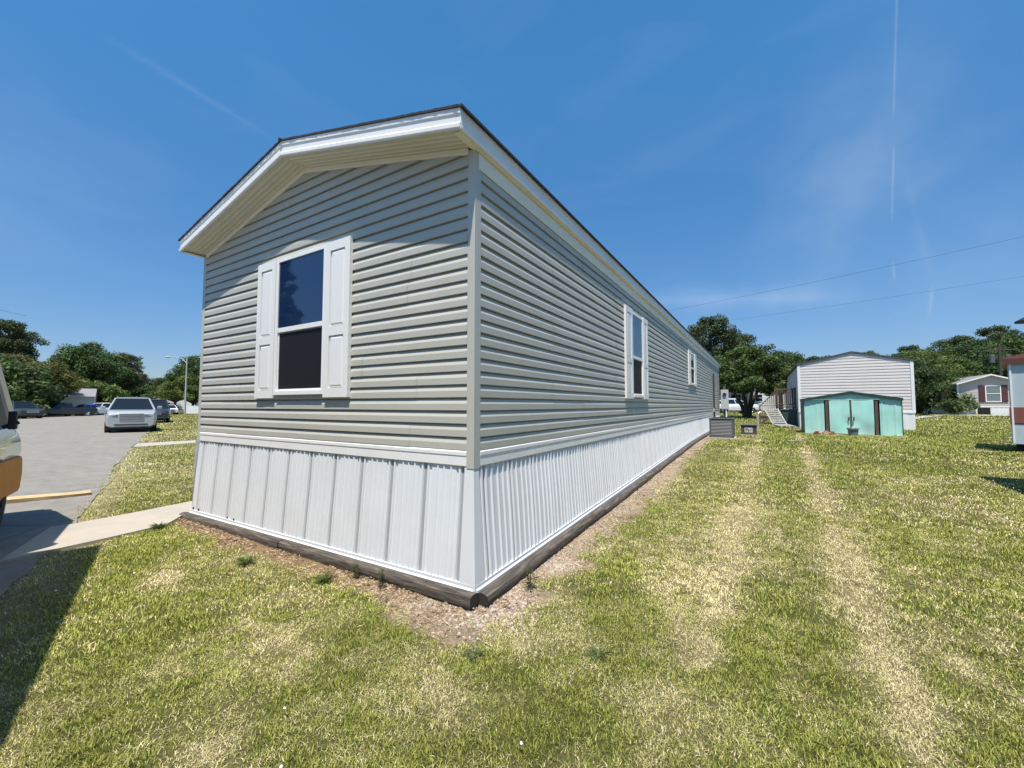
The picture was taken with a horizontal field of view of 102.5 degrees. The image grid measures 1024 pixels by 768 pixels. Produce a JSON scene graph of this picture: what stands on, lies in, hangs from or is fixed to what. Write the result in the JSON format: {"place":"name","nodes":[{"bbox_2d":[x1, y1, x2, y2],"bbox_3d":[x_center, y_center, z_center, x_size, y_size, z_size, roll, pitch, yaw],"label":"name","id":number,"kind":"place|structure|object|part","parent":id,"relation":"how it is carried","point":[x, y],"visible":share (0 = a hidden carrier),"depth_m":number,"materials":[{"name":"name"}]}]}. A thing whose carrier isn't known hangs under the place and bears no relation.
{"place":"outdoors","nodes":[
{"label":"outdoors","id":0,"kind":"place"},
{"bbox_2d":[0,414,149,595],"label":"road","id":1,"kind":"structure","parent":0,"point":[63,453],"depth_m":8.42,"materials":[{"name":"grey asphalt"}]},
{"bbox_2d":[0,364,21,524],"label":"moving truck","id":2,"kind":"object","parent":1,"relation":"on","point":[10,462],"visible":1,"depth_m":4.59,"materials":[{"name":"orange metal"}]},
{"bbox_2d":[11,401,44,418],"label":"dark grey suv","id":3,"kind":"object","parent":1,"relation":"on","point":[25,409],"visible":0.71,"depth_m":41.32,"materials":[{"name":"paint"}]},
{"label":"windows","id":4,"kind":"part","parent":3,"relation":"part of","materials":[{"name":"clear glass"}]},
{"bbox_2d":[6,490,90,503],"bbox_3d":[-6.841,1.614,5.806,0.270,0.052,1.240,-3,-4,42],"label":"wooden plank","id":5,"kind":"object","parent":1,"relation":"on","point":[17,499],"visible":0.97,"depth_m":5.88,"materials":[{"name":"yellow wood"}]},
{"bbox_2d":[43,403,97,416],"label":"pickup truck","id":6,"kind":"object","parent":1,"relation":"on","point":[63,409],"visible":0.56,"depth_m":48.61,"materials":[{"name":"paint"}]},
{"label":"windows","id":7,"kind":"part","parent":6,"relation":"part of","materials":[{"name":"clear glass"}]},
{"bbox_2d":[64,404,103,415],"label":"blue car","id":8,"kind":"object","parent":1,"relation":"on","point":[85,405],"visible":0.23,"depth_m":52.72,"materials":[{"name":"paint"}]},
{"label":"windows","id":9,"kind":"part","parent":8,"relation":"part of","materials":[{"name":"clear glass"}]},
{"bbox_2d":[94,403,110,414],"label":"white pickup","id":10,"kind":"object","parent":1,"relation":"on","point":[102,411],"visible":0.09,"depth_m":54.29,"materials":[{"name":"paint"}]},
{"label":"windows","id":11,"kind":"part","parent":10,"relation":"part of","materials":[{"name":"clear glass"}]},
{"bbox_2d":[100,397,161,432],"bbox_3d":[-20.315,1.627,21.952,2.360,1.838,5.032,3,-4,-42],"label":"silver suv","id":12,"kind":"object","parent":1,"relation":"on","point":[131,412],"visible":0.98,"depth_m":20.50,"materials":[{"name":"paint"}]},
{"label":"windows","id":13,"kind":"part","parent":12,"relation":"part of","materials":[{"name":"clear glass"}]},
{"bbox_2d":[150,399,173,422],"bbox_3d":[-28.640,2.171,32.939,2.320,1.878,4.982,2,-4,-40],"label":"dark suv","id":14,"kind":"object","parent":1,"relation":"on","point":[163,413],"visible":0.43,"depth_m":31.98,"materials":[{"name":"paint"}]},
{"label":"windows","id":15,"kind":"part","parent":14,"relation":"part of","materials":[{"name":"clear glass"}]},
{"bbox_2d":[169,405,178,414],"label":"white sedan","id":16,"kind":"object","parent":1,"relation":"on","point":[174,410],"visible":0.47,"depth_m":58.76,"materials":[{"name":"paint"}]},
{"bbox_2d":[0,501,191,562],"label":"path","id":17,"kind":"structure","parent":0,"point":[49,540],"depth_m":4.34,"materials":[{"name":"concrete"}]},
{"bbox_2d":[134,440,195,447],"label":"path","id":18,"kind":"structure","parent":0,"point":[164,443],"depth_m":14.23,"materials":[{"name":"concrete"}]},
{"bbox_2d":[0,410,1023,767],"bbox_3d":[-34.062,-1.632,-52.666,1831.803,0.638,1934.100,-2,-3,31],"label":"ground","id":19,"kind":"structure","parent":0,"point":[390,616],"depth_m":2.33,"materials":[{"name":"green plant"}]},
{"bbox_2d":[0,319,50,365],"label":"pine tree","id":20,"kind":"object","parent":19,"relation":"on","point":[16,341],"visible":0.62,"depth_m":62.12,"materials":[{"name":"green plant"}]},
{"bbox_2d":[0,354,67,413],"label":"bushy tree","id":21,"kind":"object","parent":19,"relation":"on","point":[44,392],"visible":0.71,"depth_m":46.02,"materials":[{"name":"green plant"}]},
{"bbox_2d":[1,353,81,394],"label":"shade tree","id":22,"kind":"object","parent":19,"relation":"on","point":[65,377],"visible":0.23,"depth_m":49.95,"materials":[{"name":"green plant"}]},
{"bbox_2d":[45,361,89,393],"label":"shade tree","id":23,"kind":"object","parent":19,"relation":"on","point":[75,389],"visible":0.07,"depth_m":57.33,"materials":[{"name":"green plant"}]},
{"bbox_2d":[45,352,95,376],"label":"oak tree","id":24,"kind":"object","parent":19,"relation":"on","point":[57,354],"visible":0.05,"depth_m":76.58,"materials":[{"name":"green plant"}]},
{"bbox_2d":[60,389,96,406],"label":"house","id":25,"kind":"structure","parent":19,"relation":"on","point":[85,396],"depth_m":60.22,"materials":[{"name":"white"}]},
{"bbox_2d":[42,341,135,386],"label":"oak tree","id":26,"kind":"object","parent":19,"relation":"on","point":[82,361],"visible":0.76,"depth_m":73.96,"materials":[{"name":"green plant"}]},
{"bbox_2d":[79,378,119,402],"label":"bushy tree","id":27,"kind":"object","parent":19,"relation":"on","point":[104,395],"visible":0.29,"depth_m":65.70,"materials":[{"name":"green plant"}]},
{"bbox_2d":[91,385,132,402],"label":"bushy tree","id":28,"kind":"object","parent":19,"relation":"on","point":[121,393],"visible":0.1,"depth_m":67.54,"materials":[{"name":"green plant"}]},
{"bbox_2d":[100,352,146,391],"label":"tree","id":29,"kind":"object","parent":19,"relation":"on","point":[130,359],"visible":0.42,"depth_m":80.19,"materials":[{"name":"green plant"}]},
{"bbox_2d":[137,374,153,390],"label":"pine tree","id":30,"kind":"object","parent":19,"relation":"on","point":[148,381],"visible":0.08,"depth_m":118.79,"materials":[{"name":"green plant"}]},
{"bbox_2d":[125,386,172,404],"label":"bushy tree","id":31,"kind":"object","parent":19,"relation":"on","point":[139,392],"visible":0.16,"depth_m":87.67,"materials":[{"name":"green plant"}]},
{"bbox_2d":[135,384,169,400],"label":"oak tree","id":32,"kind":"object","parent":19,"relation":"on","point":[152,387],"visible":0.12,"depth_m":110.44,"materials":[{"name":"green plant"}]},
{"bbox_2d":[150,378,165,385],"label":"pine tree","id":33,"kind":"object","parent":19,"relation":"on","point":[156,381],"visible":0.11,"depth_m":120.34,"materials":[{"name":"green plant"}]},
{"bbox_2d":[148,521,169,528],"bbox_3d":[-3.848,1.550,4.484,0.211,0.084,0.223,2,-3,-31],"label":"weed","id":34,"kind":"object","parent":19,"relation":"on","point":[156,526],"visible":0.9,"depth_m":4.46,"materials":[{"name":"green plant"}]},
{"bbox_2d":[151,381,182,406],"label":"oak tree","id":35,"kind":"object","parent":19,"relation":"on","point":[172,400],"visible":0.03,"depth_m":102.87,"materials":[{"name":"green plant"}]},
{"bbox_2d":[153,375,199,405],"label":"oak tree","id":36,"kind":"object","parent":19,"relation":"on","point":[175,393],"visible":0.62,"depth_m":63.90,"materials":[{"name":"green plant"}]},
{"bbox_2d":[165,356,187,414],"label":"street lamp","id":37,"kind":"object","parent":19,"relation":"on","point":[186,361],"visible":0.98,"depth_m":58.03,"materials":[{"name":"metal"}]},
{"bbox_2d":[161,354,199,404],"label":"oak tree","id":38,"kind":"object","parent":19,"relation":"on","point":[193,370],"visible":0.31,"depth_m":67.80,"materials":[{"name":"green plant"}]},
{"bbox_2d":[167,400,198,409],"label":"house","id":39,"kind":"structure","parent":19,"relation":"on","point":[180,404],"depth_m":118.47,"materials":[{"name":"white paint"}]},
{"bbox_2d":[186,405,197,413],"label":"white fence","id":40,"kind":"object","parent":19,"relation":"on","point":[192,409],"visible":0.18,"depth_m":61.80,"materials":[{"name":"plastic"}]},
{"bbox_2d":[179,512,284,548],"bbox_3d":[-3.104,1.570,4.465,2.140,0.090,0.103,-3,-4,31],"label":"landscape timber","id":41,"kind":"object","parent":19,"relation":"on","point":[262,538],"visible":0.83,"depth_m":4.28,"materials":[{"name":"brown wood"}]},
{"bbox_2d":[232,553,258,565],"bbox_3d":[-2.257,1.498,3.482,0.261,0.085,0.232,-2,-3,31],"label":"weed","id":42,"kind":"object","parent":19,"relation":"on","point":[243,560],"visible":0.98,"depth_m":3.47,"materials":[{"name":"green plant"}]},
{"bbox_2d":[309,570,332,585],"bbox_3d":[-1.441,1.487,3.142,0.218,0.072,0.233,-2,-3,31],"label":"weed","id":43,"kind":"object","parent":19,"relation":"on","point":[323,578],"visible":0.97,"depth_m":3.13,"materials":[{"name":"green plant"}]},
{"bbox_2d":[348,563,361,578],"bbox_3d":[-1.228,1.465,3.215,0.117,0.124,0.107,1,-3,-12],"label":"weed","id":44,"kind":"object","parent":19,"relation":"on","point":[355,569],"visible":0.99,"depth_m":3.21,"materials":[{"name":"green plant"}]},
{"bbox_2d":[278,539,478,608],"bbox_3d":[-1.213,1.489,3.324,2.250,0.090,0.103,-2,-4,31],"label":"landscape timber","id":45,"kind":"object","parent":19,"relation":"on","point":[454,595],"visible":0.96,"depth_m":3.10,"materials":[{"name":"wood"}]},
{"bbox_2d":[377,568,385,588],"bbox_3d":[-0.962,1.443,3.046,0.102,0.150,0.072,-2,-3,31],"label":"weed","id":46,"kind":"object","parent":19,"relation":"on","point":[381,583],"visible":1,"depth_m":3.04,"materials":[{"name":"green plant"}]},
{"bbox_2d":[134,438,714,673],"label":"leaf litter","id":47,"kind":"object","parent":19,"relation":"on","point":[203,526],"visible":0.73,"depth_m":3.12,"materials":[{"name":"brown plant"}]},
{"bbox_2d":[524,564,536,588],"bbox_3d":[0.143,1.416,3.008,0.125,0.183,0.122,2,-3,-29],"label":"weed","id":48,"kind":"object","parent":47,"relation":"on","point":[530,578],"visible":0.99,"depth_m":3.00,"materials":[{"name":"green plant"}]},
{"bbox_2d":[178,103,719,592],"bbox_3d":[3.139,0.032,12.729,4.448,3.921,20.770,-2,-3,31],"label":"mobile home","id":49,"kind":"object","parent":19,"relation":"on","point":[458,345],"visible":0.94,"depth_m":3.76,"materials":[{"name":"grey plastic"}]},
{"bbox_2d":[273,244,325,394],"bbox_3d":[-2.115,-0.608,4.082,0.845,1.430,0.038,-2,-3,31],"label":"window","id":50,"kind":"structure","parent":49,"relation":"in","point":[300,280],"depth_m":4.08,"materials":[{"name":"glass"}]},
{"bbox_2d":[633,312,643,397],"bbox_3d":[2.098,-0.467,6.846,0.038,1.385,0.690,-2,-3,31],"label":"window","id":51,"kind":"structure","parent":49,"relation":"in","point":[638,372],"depth_m":6.89,"materials":[{"name":"white plastic"}]},
{"bbox_2d":[691,352,694,385],"bbox_3d":[5.427,-0.448,12.336,0.038,0.960,0.800,-2,-3,31],"label":"window","id":52,"kind":"structure","parent":49,"relation":"in","point":[692,355],"depth_m":12.39,"materials":[{"name":"white plastic"}]},
{"bbox_2d":[713,374,715,416],"bbox_3d":[8.631,0.753,17.496,0.090,2.401,0.060,-2,-3,31],"label":"conduit pipe","id":53,"kind":"object","parent":49,"relation":"attached to","point":[713,395],"visible":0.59,"depth_m":17.50,"materials":[{"name":"grey metal"}]},
{"bbox_2d":[460,648,484,662],"bbox_3d":[-0.212,1.464,2.223,0.135,0.023,0.165,-2,-3,31],"label":"weed","id":54,"kind":"object","parent":19,"relation":"on","point":[470,652],"visible":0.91,"depth_m":2.22,"materials":[{"name":"green plant"}]},
{"bbox_2d":[54,447,996,767],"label":"clover blossoms","id":55,"kind":"object","parent":19,"relation":"on","point":[798,447],"visible":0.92,"depth_m":4.79,"materials":[{"name":"plant"}]},
{"bbox_2d":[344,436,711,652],"bbox_3d":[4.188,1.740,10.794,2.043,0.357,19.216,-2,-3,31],"label":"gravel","id":56,"kind":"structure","parent":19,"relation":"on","point":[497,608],"depth_m":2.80,"materials":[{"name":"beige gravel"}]},
{"bbox_2d":[478,507,604,606],"bbox_3d":[0.424,1.480,3.812,0.102,0.091,2.420,-2,-2,31],"label":"landscape timber","id":57,"kind":"object","parent":19,"relation":"on","point":[497,588],"visible":0.98,"depth_m":3.36,"materials":[{"name":"brown wood"}]},
{"bbox_2d":[578,643,608,661],"bbox_3d":[0.476,1.461,2.222,0.201,0.030,0.185,-2,-3,31],"label":"weed","id":58,"kind":"object","parent":19,"relation":"on","point":[595,651],"visible":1,"depth_m":2.23,"materials":[{"name":"green plant"}]},
{"bbox_2d":[601,473,652,514],"bbox_3d":[1.693,1.531,5.890,0.102,0.091,2.420,-2,-2,31],"label":"landscape timber","id":59,"kind":"object","parent":19,"relation":"on","point":[614,502],"visible":0.98,"depth_m":5.61,"materials":[{"name":"wood"}]},
{"bbox_2d":[647,454,677,476],"bbox_3d":[2.952,1.570,7.975,0.102,0.091,2.420,-2,-2,31],"label":"landscape timber","id":60,"kind":"object","parent":19,"relation":"on","point":[660,467],"visible":0.96,"depth_m":7.77,"materials":[{"name":"wood"}]},
{"bbox_2d":[675,443,693,457],"bbox_3d":[4.221,1.609,10.055,0.102,0.091,2.420,-2,-2,31],"label":"landscape timber","id":61,"kind":"object","parent":19,"relation":"on","point":[683,450],"visible":0.89,"depth_m":9.84,"materials":[{"name":"brown wood"}]},
{"bbox_2d":[690,436,703,443],"bbox_3d":[5.479,1.668,12.139,0.102,0.091,2.420,-2,-3,31],"label":"landscape timber","id":62,"kind":"object","parent":19,"relation":"on","point":[695,441],"visible":0.86,"depth_m":11.99,"materials":[{"name":"wood"}]},
{"bbox_2d":[687,313,743,373],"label":"tree","id":63,"kind":"object","parent":19,"relation":"on","point":[701,330],"visible":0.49,"depth_m":46.01,"materials":[{"name":"green plant"}]},
{"bbox_2d":[708,417,736,439],"bbox_3d":[6.739,1.431,13.164,0.780,0.734,0.780,-2,-3,31],"label":"air conditioner","id":64,"kind":"object","parent":19,"relation":"on","point":[721,427],"visible":1,"depth_m":12.89,"materials":[{"name":"metal"}]},
{"bbox_2d":[721,386,728,416],"bbox_3d":[9.988,1.093,19.253,0.320,2.000,0.261,-2,-3,31],"label":"electric meter panel","id":65,"kind":"object","parent":19,"relation":"on","point":[724,399],"visible":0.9,"depth_m":19.20,"materials":[{"name":"grey metal"}]},
{"bbox_2d":[720,399,759,412],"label":"white car","id":66,"kind":"object","parent":19,"relation":"on","point":[734,405],"visible":0.3,"depth_m":40.10,"materials":[{"name":"paint"}]},
{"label":"windows","id":67,"kind":"part","parent":66,"relation":"part of","materials":[{"name":"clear glass"}]},
{"bbox_2d":[720,388,774,410],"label":"mobile home","id":68,"kind":"object","parent":19,"relation":"on","point":[760,399],"visible":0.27,"depth_m":53.98,"materials":[{"name":"white paint"}]},
{"bbox_2d":[731,394,740,399],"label":"window","id":69,"kind":"structure","parent":68,"relation":"in","point":[732,395],"depth_m":54.29,"materials":[{"name":"black glass"}]},
{"bbox_2d":[755,394,762,401],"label":"window","id":70,"kind":"structure","parent":68,"relation":"in","point":[759,398],"depth_m":53.97,"materials":[{"name":"white plastic"}]},
{"bbox_2d":[739,424,758,435],"bbox_3d":[8.297,1.613,14.374,0.600,0.405,0.440,-2,-3,31],"label":"utility box","id":71,"kind":"object","parent":19,"relation":"on","point":[749,429],"visible":0.79,"depth_m":14.23,"materials":[{"name":"metal"}]},
{"bbox_2d":[725,333,775,400],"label":"pine tree","id":72,"kind":"object","parent":19,"relation":"on","point":[751,340],"visible":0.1,"depth_m":50.58,"materials":[{"name":"green plant"}]},
{"bbox_2d":[714,345,791,417],"bbox_3d":[16.747,-0.169,29.321,6.993,5.632,6.779,-1,-3,17],"label":"spreading tree","id":73,"kind":"object","parent":19,"relation":"on","point":[735,379],"visible":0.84,"depth_m":28.16,"materials":[{"name":"green plant"}]},
{"bbox_2d":[756,411,760,429],"bbox_3d":[10.085,1.547,16.766,0.217,0.876,0.105,-1,-3,13],"label":"stub post","id":74,"kind":"object","parent":19,"relation":"on","point":[757,417],"visible":0.88,"depth_m":16.74,"materials":[{"name":"concrete"}]},
{"bbox_2d":[759,387,796,423],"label":"wooden deck","id":75,"kind":"structure","parent":19,"relation":"on","point":[764,420],"depth_m":20.61,"materials":[{"name":"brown wood"}]},
{"bbox_2d":[751,349,806,410],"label":"oak tree","id":76,"kind":"object","parent":19,"relation":"on","point":[791,359],"visible":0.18,"depth_m":46.91,"materials":[{"name":"green plant"}]},
{"bbox_2d":[764,409,795,426],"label":"stairs","id":77,"kind":"structure","parent":19,"relation":"on","point":[780,418],"depth_m":18.88,"materials":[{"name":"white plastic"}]},
{"bbox_2d":[775,394,785,408],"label":"mobile home","id":78,"kind":"object","parent":19,"relation":"on","point":[784,406],"depth_m":57.17,"materials":[{"name":"beige"}]},
{"bbox_2d":[780,409,797,425],"bbox_3d":[13.324,1.601,19.695,0.780,0.800,0.780,-2,-3,31],"label":"storage bin","id":79,"kind":"object","parent":19,"relation":"on","point":[790,416],"visible":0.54,"depth_m":19.40,"materials":[{"name":"teal plastic"}]},
{"bbox_2d":[807,355,830,361],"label":"pine tree","id":80,"kind":"object","parent":19,"relation":"on","point":[814,357],"visible":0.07,"depth_m":65.94,"materials":[{"name":"green plant"}]},
{"bbox_2d":[785,351,915,429],"bbox_3d":[17.448,0.623,22.322,3.900,3.545,11.580,-2,-3,31],"label":"mobile home","id":81,"kind":"object","parent":19,"relation":"on","point":[869,373],"visible":0.59,"depth_m":17.37,"materials":[{"name":"white"}]},
{"bbox_2d":[790,379,792,399],"bbox_3d":[15.174,0.292,22.268,0.055,1.100,0.800,-2,-3,31],"label":"window","id":82,"kind":"structure","parent":81,"relation":"in","point":[791,381],"depth_m":21.97,"materials":[{"name":"white plastic"}]},
{"bbox_2d":[846,426,859,435],"bbox_3d":[11.538,1.585,13.893,0.350,0.330,0.345,-2,-3,31],"label":"bucket","id":83,"kind":"object","parent":19,"relation":"on","point":[852,431],"visible":0.94,"depth_m":13.79,"materials":[{"name":"grey plastic"}]},
{"bbox_2d":[800,391,908,436],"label":"metal shed","id":84,"kind":"structure","parent":19,"relation":"on","point":[883,415],"depth_m":14.19,"materials":[{"name":"teal metal"}]},
{"bbox_2d":[829,400,849,433],"bbox_3d":[11.459,1.148,14.359,0.565,1.165,0.065,-2,-3,31],"label":"door","id":85,"kind":"structure","parent":84,"relation":"in","point":[839,410],"depth_m":14.36,"materials":[{"name":"teal metal"}]},
{"bbox_2d":[851,400,874,434],"bbox_3d":[11.998,1.139,14.038,0.580,1.180,0.075,-2,-3,31],"label":"door","id":86,"kind":"structure","parent":84,"relation":"in","point":[862,410],"depth_m":14.03,"materials":[{"name":"teal metal"}]},
{"bbox_2d":[863,350,879,354],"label":"ridge tree","id":87,"kind":"object","parent":19,"relation":"on","point":[871,352],"visible":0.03,"depth_m":62.22,"materials":[{"name":"green plant"}]},
{"bbox_2d":[891,344,931,354],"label":"ridge tree","id":88,"kind":"object","parent":19,"relation":"on","point":[904,348],"visible":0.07,"depth_m":69.99,"materials":[{"name":"green plant"}]},
{"bbox_2d":[891,353,952,392],"bbox_3d":[30.732,0.085,32.759,6.142,5.151,6.058,2,-4,-39],"label":"oak tree","id":89,"kind":"object","parent":19,"relation":"on","point":[925,374],"visible":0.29,"depth_m":31.20,"materials":[{"name":"green plant"}]},
{"bbox_2d":[897,347,972,413],"bbox_3d":[37.691,-0.199,38.315,7.708,6.228,6.682,0,-3,1],"label":"oak tree","id":90,"kind":"object","parent":19,"relation":"on","point":[956,369],"visible":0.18,"depth_m":36.68,"materials":[{"name":"green plant"}]},
{"bbox_2d":[926,348,960,359],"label":"ridge tree","id":91,"kind":"object","parent":19,"relation":"on","point":[942,353],"visible":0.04,"depth_m":64.61,"materials":[{"name":"green plant"}]},
{"bbox_2d":[915,380,980,414],"bbox_3d":[35.630,0.971,35.054,4.944,3.617,5.441,1,-3,-25],"label":"bushy tree","id":92,"kind":"object","parent":19,"relation":"on","point":[951,403],"visible":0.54,"depth_m":33.82,"materials":[{"name":"green plant"}]},
{"bbox_2d":[925,335,975,350],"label":"ridge tree","id":93,"kind":"object","parent":19,"relation":"on","point":[955,340],"visible":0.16,"depth_m":71.93,"materials":[{"name":"green plant"}]},
{"bbox_2d":[934,354,994,377],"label":"ridge tree","id":94,"kind":"object","parent":19,"relation":"on","point":[962,361],"visible":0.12,"depth_m":55.82,"materials":[{"name":"green plant"}]},
{"bbox_2d":[922,374,1009,414],"bbox_3d":[42.283,1.299,39.111,3.980,3.600,14.580,-2,-3,31],"label":"mobile home","id":95,"kind":"object","parent":19,"relation":"on","point":[990,392],"visible":0.45,"depth_m":33.26,"materials":[{"name":"beige"}]},
{"bbox_2d":[985,385,1001,401],"bbox_3d":[38.739,0.778,33.060,0.880,1.320,0.055,-2,-3,31],"label":"window","id":96,"kind":"structure","parent":95,"relation":"in","point":[993,392],"depth_m":33.05,"materials":[{"name":"white plastic"}]},
{"bbox_2d":[941,337,1019,363],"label":"ridge tree","id":97,"kind":"object","parent":19,"relation":"on","point":[971,351],"visible":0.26,"depth_m":62.56,"materials":[{"name":"green plant"}]},
{"bbox_2d":[961,352,1007,376],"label":"ridge tree","id":98,"kind":"object","parent":19,"relation":"on","point":[992,368],"visible":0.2,"depth_m":55.02,"materials":[{"name":"green plant"}]},
{"bbox_2d":[964,333,1023,356],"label":"ridge tree","id":99,"kind":"object","parent":19,"relation":"on","point":[1013,341],"visible":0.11,"depth_m":63.35,"materials":[{"name":"green plant"}]},
{"bbox_2d":[973,325,1023,355],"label":"ridge tree","id":100,"kind":"object","parent":19,"relation":"on","point":[995,334],"visible":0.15,"depth_m":69.93,"materials":[{"name":"green plant"}]},
{"bbox_2d":[984,343,1014,375],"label":"utility pole","id":101,"kind":"object","parent":19,"relation":"on","point":[992,357],"visible":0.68,"depth_m":40.15,"materials":[{"name":"brown wood"}]},
{"bbox_2d":[1000,317,1023,452],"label":"trailer","id":102,"kind":"object","parent":19,"relation":"on","point":[1014,365],"visible":0.98,"depth_m":9.21,"materials":[{"name":"white metal"}]},
{"bbox_2d":[0,0,1023,379],"label":"sky","id":103,"kind":"structure","parent":0,"point":[718,150],"materials":[{"name":"blue"}]},
{"bbox_2d":[669,236,1023,310],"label":"power line","id":104,"kind":"object","parent":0,"point":[854,273],"visible":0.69,"depth_m":29.75,"materials":[{"name":"black metal"}]},
{"bbox_2d":[688,276,1021,325],"bbox_3d":[27.711,-7.152,37.917,0.014,0.468,34.828,3,-4,-44],"label":"power line","id":105,"kind":"object","parent":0,"point":[868,300],"visible":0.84,"depth_m":34.62,"materials":[{"name":"black metal"}]},
{"bbox_2d":[915,414,1006,418],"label":"driveway","id":106,"kind":"structure","parent":0,"point":[926,416],"depth_m":31.12,"materials":[{"name":"concrete"}]}
]}

